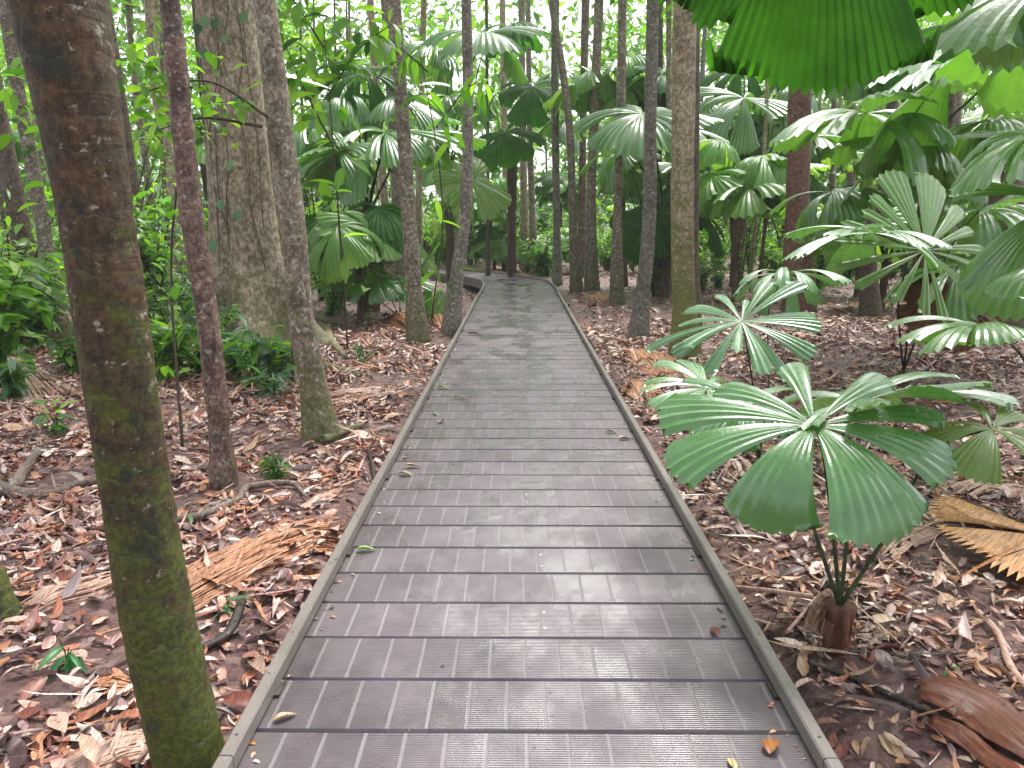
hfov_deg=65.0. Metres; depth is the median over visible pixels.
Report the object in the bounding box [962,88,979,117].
background tree
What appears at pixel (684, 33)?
slender tree
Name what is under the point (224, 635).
dead branch
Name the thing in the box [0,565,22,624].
mossy stump
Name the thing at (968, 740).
palm sheath
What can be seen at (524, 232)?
slender tree
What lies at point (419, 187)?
slender tree
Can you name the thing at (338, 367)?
surface root
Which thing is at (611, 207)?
fan palm
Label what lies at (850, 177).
slender tree
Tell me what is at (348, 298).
leafy shrub
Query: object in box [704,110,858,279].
fan palm
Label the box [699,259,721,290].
leafy shrub
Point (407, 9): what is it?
wood
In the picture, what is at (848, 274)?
leafy shrub
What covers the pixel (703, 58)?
background tree
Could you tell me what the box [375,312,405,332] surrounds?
dry frond
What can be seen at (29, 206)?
background sapling
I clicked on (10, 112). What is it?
background tree
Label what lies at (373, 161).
background tree
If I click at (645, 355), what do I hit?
dry frond
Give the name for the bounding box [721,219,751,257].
leafy shrub
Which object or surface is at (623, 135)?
fan palm
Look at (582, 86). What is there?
fan palm
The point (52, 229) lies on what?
leafy shrub
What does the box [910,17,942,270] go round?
background tree
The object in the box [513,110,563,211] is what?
background tree
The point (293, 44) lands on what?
background tree
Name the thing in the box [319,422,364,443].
short log
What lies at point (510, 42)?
fan palm
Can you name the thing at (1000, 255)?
fan palm
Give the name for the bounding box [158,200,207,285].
leafy shrub
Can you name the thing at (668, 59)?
slender tree
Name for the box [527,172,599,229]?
fan palm
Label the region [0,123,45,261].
fan palm
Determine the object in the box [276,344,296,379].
leafy shrub
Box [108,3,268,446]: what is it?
leafy sapling
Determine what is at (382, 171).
slender tree
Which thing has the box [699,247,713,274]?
leafy shrub
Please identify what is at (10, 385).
leafy shrub
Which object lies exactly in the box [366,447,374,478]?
dead branch
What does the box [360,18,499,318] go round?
leafy sapling
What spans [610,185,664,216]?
fan palm
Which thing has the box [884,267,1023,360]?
young fan palm
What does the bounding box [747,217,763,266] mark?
background sapling
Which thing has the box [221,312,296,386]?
leafy shrub
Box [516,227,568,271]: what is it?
fan palm
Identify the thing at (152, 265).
leafy shrub
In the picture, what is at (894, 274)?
leafy shrub
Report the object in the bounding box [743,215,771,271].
background sapling
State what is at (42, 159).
background sapling
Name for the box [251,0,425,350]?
leafy sapling
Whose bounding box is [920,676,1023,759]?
palm sheath
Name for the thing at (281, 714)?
fallen leaf
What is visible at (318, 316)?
surface root
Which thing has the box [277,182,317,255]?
background sapling
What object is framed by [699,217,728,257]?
leafy shrub
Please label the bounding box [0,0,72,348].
slender tree
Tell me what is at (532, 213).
slender tree
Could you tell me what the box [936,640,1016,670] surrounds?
dry frond
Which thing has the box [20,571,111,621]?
dry frond
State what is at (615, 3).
background tree
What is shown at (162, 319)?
leafy shrub
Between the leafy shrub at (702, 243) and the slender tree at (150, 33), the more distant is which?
the leafy shrub at (702, 243)
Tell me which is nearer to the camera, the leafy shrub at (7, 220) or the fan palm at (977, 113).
the leafy shrub at (7, 220)
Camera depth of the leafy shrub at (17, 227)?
10.60 m
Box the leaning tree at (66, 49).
[5,0,224,767]
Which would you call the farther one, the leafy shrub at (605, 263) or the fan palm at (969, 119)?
the leafy shrub at (605, 263)
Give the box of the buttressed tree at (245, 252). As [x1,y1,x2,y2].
[180,0,339,346]
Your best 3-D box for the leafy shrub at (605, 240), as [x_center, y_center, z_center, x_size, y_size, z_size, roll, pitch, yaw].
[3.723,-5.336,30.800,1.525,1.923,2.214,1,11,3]
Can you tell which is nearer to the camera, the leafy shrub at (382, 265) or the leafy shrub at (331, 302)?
the leafy shrub at (331, 302)
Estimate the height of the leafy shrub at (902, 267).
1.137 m
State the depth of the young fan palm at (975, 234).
6.65 m
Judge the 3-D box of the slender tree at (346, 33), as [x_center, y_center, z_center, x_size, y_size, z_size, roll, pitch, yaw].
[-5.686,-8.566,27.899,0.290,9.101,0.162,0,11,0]
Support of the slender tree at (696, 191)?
on the ground
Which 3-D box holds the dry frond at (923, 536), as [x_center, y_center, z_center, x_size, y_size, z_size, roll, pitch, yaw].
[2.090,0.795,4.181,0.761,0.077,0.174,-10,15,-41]
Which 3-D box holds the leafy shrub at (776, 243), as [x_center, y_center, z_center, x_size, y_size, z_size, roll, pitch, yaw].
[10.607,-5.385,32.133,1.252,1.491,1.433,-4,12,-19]
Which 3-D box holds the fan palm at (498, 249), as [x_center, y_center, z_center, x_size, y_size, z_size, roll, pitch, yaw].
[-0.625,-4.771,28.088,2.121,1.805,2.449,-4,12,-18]
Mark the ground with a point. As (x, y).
(234, 661)
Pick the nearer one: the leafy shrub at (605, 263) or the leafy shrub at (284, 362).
the leafy shrub at (284, 362)
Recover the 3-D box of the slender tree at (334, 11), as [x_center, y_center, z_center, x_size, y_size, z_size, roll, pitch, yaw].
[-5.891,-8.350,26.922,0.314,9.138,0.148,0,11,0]
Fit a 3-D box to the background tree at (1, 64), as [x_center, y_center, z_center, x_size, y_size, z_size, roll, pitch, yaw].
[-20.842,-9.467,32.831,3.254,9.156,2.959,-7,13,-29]
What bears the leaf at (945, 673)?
on the ground
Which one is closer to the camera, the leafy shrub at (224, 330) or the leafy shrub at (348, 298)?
the leafy shrub at (224, 330)
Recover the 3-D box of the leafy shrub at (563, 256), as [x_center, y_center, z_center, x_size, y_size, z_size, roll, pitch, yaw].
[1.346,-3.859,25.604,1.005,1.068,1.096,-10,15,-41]
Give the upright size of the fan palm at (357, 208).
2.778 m
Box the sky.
[0,0,981,228]
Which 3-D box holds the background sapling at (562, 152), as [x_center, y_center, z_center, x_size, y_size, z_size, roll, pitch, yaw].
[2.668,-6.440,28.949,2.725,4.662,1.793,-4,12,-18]
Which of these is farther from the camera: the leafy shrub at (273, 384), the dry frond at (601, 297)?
the dry frond at (601, 297)
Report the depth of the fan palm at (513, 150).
22.07 m
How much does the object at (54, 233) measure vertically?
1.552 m
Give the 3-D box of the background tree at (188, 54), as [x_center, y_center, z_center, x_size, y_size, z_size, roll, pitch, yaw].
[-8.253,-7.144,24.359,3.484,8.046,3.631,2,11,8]
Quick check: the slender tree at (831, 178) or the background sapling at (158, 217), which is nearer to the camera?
the background sapling at (158, 217)
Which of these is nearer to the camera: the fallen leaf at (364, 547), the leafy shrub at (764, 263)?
the fallen leaf at (364, 547)
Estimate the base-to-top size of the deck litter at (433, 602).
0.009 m
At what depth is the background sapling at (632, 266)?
25.82 m
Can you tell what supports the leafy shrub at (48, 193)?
on the ground
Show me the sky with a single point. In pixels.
(544, 10)
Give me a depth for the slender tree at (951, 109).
10.58 m
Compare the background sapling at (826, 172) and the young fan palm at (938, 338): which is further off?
the background sapling at (826, 172)
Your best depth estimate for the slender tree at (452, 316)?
11.73 m
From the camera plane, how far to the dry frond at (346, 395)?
7.65 m
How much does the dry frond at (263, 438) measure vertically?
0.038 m
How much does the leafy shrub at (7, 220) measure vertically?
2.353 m
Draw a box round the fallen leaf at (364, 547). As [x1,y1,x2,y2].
[357,545,375,549]
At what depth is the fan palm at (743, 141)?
19.41 m
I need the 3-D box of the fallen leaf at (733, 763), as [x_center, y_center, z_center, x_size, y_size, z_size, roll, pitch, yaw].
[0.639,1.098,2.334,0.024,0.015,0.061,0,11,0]
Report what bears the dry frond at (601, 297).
on the ground
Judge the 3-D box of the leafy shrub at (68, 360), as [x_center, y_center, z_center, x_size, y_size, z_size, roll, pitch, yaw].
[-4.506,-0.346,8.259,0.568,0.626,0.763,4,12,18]
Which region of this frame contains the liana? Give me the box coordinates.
[266,123,294,381]
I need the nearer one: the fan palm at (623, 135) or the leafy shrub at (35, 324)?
the leafy shrub at (35, 324)
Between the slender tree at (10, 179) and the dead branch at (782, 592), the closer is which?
the dead branch at (782, 592)
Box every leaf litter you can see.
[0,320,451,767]
[1,258,1023,370]
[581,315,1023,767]
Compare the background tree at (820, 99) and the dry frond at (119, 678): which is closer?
the dry frond at (119, 678)
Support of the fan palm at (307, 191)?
on the ground
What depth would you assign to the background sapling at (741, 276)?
19.92 m
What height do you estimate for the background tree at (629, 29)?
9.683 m
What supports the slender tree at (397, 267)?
on the ground
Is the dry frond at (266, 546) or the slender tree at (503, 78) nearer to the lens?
the dry frond at (266, 546)
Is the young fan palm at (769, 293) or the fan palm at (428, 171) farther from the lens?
the fan palm at (428, 171)
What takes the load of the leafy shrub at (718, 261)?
on the ground
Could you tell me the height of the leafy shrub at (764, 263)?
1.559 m
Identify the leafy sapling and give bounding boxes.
[0,6,166,323]
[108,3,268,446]
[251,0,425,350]
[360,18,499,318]
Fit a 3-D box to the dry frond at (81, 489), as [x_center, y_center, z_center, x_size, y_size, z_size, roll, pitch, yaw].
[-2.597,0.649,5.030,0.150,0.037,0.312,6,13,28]
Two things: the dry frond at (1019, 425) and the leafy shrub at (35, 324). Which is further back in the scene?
the leafy shrub at (35, 324)
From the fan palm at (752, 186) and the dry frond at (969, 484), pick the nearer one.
the dry frond at (969, 484)
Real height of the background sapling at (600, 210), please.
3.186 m
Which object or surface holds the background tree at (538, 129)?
on the ground
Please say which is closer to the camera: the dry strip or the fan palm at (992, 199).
the dry strip
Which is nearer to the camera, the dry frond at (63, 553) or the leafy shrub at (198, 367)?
the dry frond at (63, 553)
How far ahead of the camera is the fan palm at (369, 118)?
14.16 m
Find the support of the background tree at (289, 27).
on the ground
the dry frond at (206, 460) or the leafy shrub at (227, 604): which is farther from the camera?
the dry frond at (206, 460)
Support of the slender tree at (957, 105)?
on the ground
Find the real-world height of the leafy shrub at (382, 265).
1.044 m
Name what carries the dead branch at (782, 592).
on the ground
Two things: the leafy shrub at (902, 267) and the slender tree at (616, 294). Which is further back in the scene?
the leafy shrub at (902, 267)
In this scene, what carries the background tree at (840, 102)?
on the ground
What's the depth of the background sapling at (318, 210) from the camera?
16.52 m
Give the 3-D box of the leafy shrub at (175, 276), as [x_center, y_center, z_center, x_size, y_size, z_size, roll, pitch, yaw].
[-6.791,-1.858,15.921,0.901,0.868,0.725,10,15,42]
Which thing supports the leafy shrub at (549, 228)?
on the ground
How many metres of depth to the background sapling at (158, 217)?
20.48 m
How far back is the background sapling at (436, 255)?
29.95 m
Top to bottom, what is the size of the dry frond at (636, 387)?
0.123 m
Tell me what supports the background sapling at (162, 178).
on the ground
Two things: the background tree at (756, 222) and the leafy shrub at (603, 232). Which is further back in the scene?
the leafy shrub at (603, 232)
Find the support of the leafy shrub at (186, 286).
on the ground
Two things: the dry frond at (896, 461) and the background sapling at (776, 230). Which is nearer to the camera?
the dry frond at (896, 461)
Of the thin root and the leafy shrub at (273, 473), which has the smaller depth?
the thin root
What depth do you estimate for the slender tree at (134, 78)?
17.24 m
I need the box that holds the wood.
[0,0,982,253]
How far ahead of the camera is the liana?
6.49 m
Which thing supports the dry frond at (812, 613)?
hanging from the young fan palm at (874, 500)
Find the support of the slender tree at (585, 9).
on the ground
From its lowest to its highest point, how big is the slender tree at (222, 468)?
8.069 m
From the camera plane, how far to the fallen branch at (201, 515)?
4.65 m
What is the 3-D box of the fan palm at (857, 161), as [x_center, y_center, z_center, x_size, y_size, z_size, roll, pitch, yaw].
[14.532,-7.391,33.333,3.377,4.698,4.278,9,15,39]
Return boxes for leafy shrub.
[0,188,55,342]
[0,216,69,314]
[0,224,62,355]
[0,251,67,349]
[0,255,70,366]
[0,347,37,401]
[18,163,147,259]
[26,318,79,374]
[31,396,76,437]
[32,222,59,246]
[36,638,86,683]
[133,185,182,320]
[141,246,177,329]
[143,259,192,314]
[145,282,193,334]
[149,299,200,383]
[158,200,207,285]
[162,268,183,304]
[169,339,226,377]
[183,299,241,335]
[213,595,252,617]
[220,326,256,354]
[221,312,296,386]
[221,334,252,375]
[240,363,295,399]
[257,450,292,479]
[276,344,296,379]
[311,271,353,311]
[311,283,347,315]
[342,279,354,300]
[350,342,377,364]
[364,308,376,320]
[377,253,383,275]
[422,206,457,256]
[423,208,470,263]
[494,239,516,270]
[518,208,577,265]
[521,234,566,276]
[548,252,568,269]
[596,221,611,265]
[598,243,611,270]
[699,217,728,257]
[699,225,751,271]
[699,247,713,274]
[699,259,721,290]
[708,267,727,288]
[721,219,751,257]
[721,259,745,277]
[756,233,781,268]
[757,240,782,276]
[761,231,781,251]
[766,248,782,267]
[839,268,855,279]
[877,260,898,278]
[893,261,909,279]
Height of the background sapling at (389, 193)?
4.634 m
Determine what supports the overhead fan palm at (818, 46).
on the ground
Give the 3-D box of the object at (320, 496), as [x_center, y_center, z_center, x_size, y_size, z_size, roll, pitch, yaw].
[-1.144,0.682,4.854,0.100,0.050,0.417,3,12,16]
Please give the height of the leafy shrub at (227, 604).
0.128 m
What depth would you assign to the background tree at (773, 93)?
39.08 m
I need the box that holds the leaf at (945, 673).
[943,660,958,675]
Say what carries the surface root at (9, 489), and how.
on the ground
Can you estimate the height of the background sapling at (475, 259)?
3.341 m
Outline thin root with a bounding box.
[807,660,946,718]
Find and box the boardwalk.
[212,266,843,767]
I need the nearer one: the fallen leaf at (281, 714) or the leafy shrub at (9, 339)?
the fallen leaf at (281, 714)
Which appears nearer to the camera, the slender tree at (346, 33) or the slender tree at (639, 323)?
the slender tree at (639, 323)
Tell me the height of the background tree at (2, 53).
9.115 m
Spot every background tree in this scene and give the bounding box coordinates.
[0,27,51,227]
[0,37,24,79]
[0,40,4,59]
[4,86,57,263]
[112,0,192,274]
[132,72,197,109]
[184,9,310,66]
[186,38,292,73]
[281,19,327,124]
[348,2,351,276]
[354,121,387,199]
[490,112,547,170]
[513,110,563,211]
[586,109,607,184]
[605,3,672,59]
[607,0,703,291]
[637,0,720,101]
[700,27,739,259]
[727,80,777,98]
[746,79,768,290]
[814,91,821,176]
[821,90,846,181]
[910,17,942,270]
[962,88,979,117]
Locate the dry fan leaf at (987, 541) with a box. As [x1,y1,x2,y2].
[928,495,1023,579]
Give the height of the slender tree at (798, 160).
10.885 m
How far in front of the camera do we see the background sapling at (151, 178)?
17.06 m
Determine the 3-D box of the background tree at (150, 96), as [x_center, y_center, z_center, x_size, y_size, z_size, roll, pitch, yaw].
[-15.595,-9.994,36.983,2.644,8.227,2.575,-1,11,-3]
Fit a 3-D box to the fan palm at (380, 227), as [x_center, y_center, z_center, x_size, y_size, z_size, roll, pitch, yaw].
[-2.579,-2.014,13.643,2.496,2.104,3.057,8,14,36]
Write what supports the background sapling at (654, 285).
on the ground
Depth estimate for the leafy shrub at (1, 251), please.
9.80 m
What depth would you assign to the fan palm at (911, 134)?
8.68 m
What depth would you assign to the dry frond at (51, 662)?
2.99 m
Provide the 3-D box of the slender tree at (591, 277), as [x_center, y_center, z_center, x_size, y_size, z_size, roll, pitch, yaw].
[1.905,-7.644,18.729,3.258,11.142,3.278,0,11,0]
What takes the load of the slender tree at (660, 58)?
on the ground
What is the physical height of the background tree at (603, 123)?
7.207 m
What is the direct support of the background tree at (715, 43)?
on the ground
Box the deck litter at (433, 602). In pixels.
[249,292,806,762]
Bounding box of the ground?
[0,229,1023,767]
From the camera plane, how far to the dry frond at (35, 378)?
7.67 m
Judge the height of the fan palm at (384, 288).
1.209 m
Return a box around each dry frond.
[0,357,84,420]
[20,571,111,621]
[22,496,57,515]
[32,650,79,670]
[46,729,149,767]
[48,551,90,557]
[72,486,97,495]
[97,673,132,694]
[186,513,345,610]
[199,432,264,468]
[239,433,286,446]
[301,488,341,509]
[330,386,401,403]
[351,406,398,414]
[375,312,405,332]
[426,294,443,328]
[584,294,608,303]
[617,379,662,398]
[620,348,694,381]
[800,588,833,640]
[868,524,956,558]
[887,460,900,466]
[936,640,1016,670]
[947,479,1023,498]
[996,421,1023,440]
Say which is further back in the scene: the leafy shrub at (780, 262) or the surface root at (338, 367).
the leafy shrub at (780, 262)
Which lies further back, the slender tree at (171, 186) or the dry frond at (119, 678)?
the slender tree at (171, 186)
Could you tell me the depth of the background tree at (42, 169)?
24.68 m
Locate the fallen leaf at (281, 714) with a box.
[273,712,295,719]
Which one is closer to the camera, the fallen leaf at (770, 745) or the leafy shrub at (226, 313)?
the fallen leaf at (770, 745)
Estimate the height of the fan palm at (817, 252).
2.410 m
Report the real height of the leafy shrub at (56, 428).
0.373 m
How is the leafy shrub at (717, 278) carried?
on the ground
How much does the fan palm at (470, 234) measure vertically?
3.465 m
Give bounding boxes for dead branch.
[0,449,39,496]
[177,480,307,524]
[202,590,246,649]
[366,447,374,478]
[735,585,813,599]
[785,596,815,633]
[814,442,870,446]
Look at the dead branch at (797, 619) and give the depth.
3.28 m
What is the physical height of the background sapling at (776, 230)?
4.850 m
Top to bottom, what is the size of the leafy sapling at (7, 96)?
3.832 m
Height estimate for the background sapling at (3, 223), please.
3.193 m
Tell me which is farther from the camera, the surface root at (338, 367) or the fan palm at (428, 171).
the fan palm at (428, 171)
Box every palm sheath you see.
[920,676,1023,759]
[928,715,1020,767]
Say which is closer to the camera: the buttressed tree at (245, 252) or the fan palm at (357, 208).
the buttressed tree at (245, 252)
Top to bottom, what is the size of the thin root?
0.049 m
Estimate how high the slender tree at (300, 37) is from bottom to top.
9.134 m
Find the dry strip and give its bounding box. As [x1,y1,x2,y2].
[975,609,1023,689]
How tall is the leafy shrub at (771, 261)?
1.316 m
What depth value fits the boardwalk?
3.28 m
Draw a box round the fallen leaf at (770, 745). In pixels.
[762,738,779,753]
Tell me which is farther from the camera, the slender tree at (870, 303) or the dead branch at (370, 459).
the slender tree at (870, 303)
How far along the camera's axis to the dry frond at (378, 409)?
7.18 m
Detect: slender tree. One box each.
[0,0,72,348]
[0,75,46,339]
[108,0,147,296]
[124,0,159,250]
[144,0,188,278]
[152,0,183,282]
[159,0,238,489]
[252,0,342,442]
[299,0,305,220]
[313,0,318,207]
[333,0,336,60]
[346,2,347,89]
[367,0,390,275]
[381,0,404,288]
[388,0,430,344]
[415,0,426,278]
[440,0,473,336]
[485,0,490,275]
[499,0,507,233]
[518,0,534,272]
[526,0,536,273]
[548,0,582,291]
[551,0,562,285]
[578,0,589,276]
[584,0,603,291]
[609,0,626,304]
[626,0,658,337]
[655,4,662,283]
[665,0,671,292]
[668,2,702,358]
[694,23,702,331]
[781,85,816,311]
[828,98,836,189]
[846,101,855,275]
[858,100,898,315]
[923,23,953,264]
[946,90,962,285]
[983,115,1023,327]
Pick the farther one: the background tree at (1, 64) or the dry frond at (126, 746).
the background tree at (1, 64)
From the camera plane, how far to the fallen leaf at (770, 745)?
2.40 m
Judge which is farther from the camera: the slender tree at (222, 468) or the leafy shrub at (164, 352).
the leafy shrub at (164, 352)
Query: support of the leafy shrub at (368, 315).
on the ground
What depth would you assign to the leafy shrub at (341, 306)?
14.79 m
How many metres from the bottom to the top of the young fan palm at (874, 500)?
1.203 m
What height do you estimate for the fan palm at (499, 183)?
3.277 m
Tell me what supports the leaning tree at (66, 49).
on the ground
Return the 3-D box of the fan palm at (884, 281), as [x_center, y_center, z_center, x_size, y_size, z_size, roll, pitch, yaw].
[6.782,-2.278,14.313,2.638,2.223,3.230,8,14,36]
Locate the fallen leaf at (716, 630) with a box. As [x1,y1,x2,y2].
[710,627,720,635]
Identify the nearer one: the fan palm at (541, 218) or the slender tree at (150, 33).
the slender tree at (150, 33)
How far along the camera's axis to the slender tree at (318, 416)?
5.93 m
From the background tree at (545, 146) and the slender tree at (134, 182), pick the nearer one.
the slender tree at (134, 182)
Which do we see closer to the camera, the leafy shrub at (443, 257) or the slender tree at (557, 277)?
the slender tree at (557, 277)
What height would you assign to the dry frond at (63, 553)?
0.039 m
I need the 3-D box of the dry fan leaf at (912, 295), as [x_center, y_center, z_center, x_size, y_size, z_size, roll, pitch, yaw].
[4.303,-0.760,7.887,1.034,0.900,0.276,4,-3,5]
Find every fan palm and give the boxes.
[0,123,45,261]
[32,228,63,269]
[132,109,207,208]
[136,154,158,169]
[286,61,486,311]
[303,134,357,220]
[305,190,390,270]
[305,202,432,320]
[311,261,445,320]
[405,21,552,292]
[413,160,493,188]
[436,192,502,264]
[437,177,519,237]
[451,63,588,275]
[466,221,519,269]
[492,203,552,238]
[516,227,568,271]
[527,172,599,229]
[542,55,700,286]
[574,105,729,297]
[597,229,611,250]
[606,203,639,210]
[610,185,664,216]
[640,267,851,463]
[643,68,854,287]
[650,0,1023,95]
[656,362,1023,656]
[699,139,831,301]
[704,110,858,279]
[747,204,824,246]
[768,24,1023,325]
[782,169,1023,374]
[782,207,899,297]
[824,152,876,187]
[824,199,970,309]
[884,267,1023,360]
[888,0,1023,321]
[947,123,982,208]
[961,109,987,120]
[961,115,986,138]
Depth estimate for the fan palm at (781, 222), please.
26.58 m
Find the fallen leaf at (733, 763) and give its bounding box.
[728,758,737,767]
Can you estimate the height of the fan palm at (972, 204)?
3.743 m
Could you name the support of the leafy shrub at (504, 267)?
on the ground
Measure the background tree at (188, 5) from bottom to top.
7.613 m
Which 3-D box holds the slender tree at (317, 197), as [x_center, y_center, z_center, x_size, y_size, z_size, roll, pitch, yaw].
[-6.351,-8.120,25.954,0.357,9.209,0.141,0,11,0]
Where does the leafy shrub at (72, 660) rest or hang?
on the ground
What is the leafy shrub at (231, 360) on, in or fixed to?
on the ground
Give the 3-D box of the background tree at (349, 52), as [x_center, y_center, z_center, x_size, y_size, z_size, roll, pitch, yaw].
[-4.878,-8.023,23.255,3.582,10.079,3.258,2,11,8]
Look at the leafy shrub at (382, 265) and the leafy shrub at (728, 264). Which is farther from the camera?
the leafy shrub at (382, 265)
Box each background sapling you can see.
[0,171,32,250]
[24,135,61,258]
[25,189,57,230]
[130,159,174,254]
[132,110,169,222]
[143,194,166,257]
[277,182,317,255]
[298,110,373,299]
[352,141,415,269]
[424,210,445,265]
[469,219,485,265]
[559,146,603,224]
[596,195,610,222]
[622,163,670,296]
[627,261,638,271]
[718,216,754,286]
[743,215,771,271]
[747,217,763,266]
[767,165,835,248]
[776,218,781,250]
[814,255,830,293]
[816,168,840,209]
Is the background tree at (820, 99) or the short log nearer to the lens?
the short log
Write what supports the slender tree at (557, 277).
on the ground
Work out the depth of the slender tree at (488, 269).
23.23 m
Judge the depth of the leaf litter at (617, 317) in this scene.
12.61 m
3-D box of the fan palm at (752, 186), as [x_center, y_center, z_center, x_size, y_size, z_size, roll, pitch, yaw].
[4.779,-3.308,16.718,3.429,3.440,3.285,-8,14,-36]
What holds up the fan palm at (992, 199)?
on the ground
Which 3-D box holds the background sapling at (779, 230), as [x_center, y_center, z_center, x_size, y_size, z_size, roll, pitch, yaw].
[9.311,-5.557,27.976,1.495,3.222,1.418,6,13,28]
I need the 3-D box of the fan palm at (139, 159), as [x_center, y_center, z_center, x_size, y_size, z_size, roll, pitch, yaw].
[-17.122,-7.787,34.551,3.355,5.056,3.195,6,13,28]
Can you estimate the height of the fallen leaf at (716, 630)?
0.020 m
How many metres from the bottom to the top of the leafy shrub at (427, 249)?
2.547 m
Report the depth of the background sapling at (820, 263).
18.53 m
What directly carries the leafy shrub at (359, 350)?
on the ground
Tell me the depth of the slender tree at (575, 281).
18.80 m
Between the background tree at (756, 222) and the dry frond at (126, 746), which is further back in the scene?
the background tree at (756, 222)
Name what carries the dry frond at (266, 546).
on the ground
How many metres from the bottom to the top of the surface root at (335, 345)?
0.243 m
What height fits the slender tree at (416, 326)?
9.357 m
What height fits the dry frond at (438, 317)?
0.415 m
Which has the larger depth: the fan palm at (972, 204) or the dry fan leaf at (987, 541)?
the fan palm at (972, 204)
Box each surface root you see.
[0,477,96,499]
[273,346,363,376]
[313,309,342,324]
[315,319,347,358]

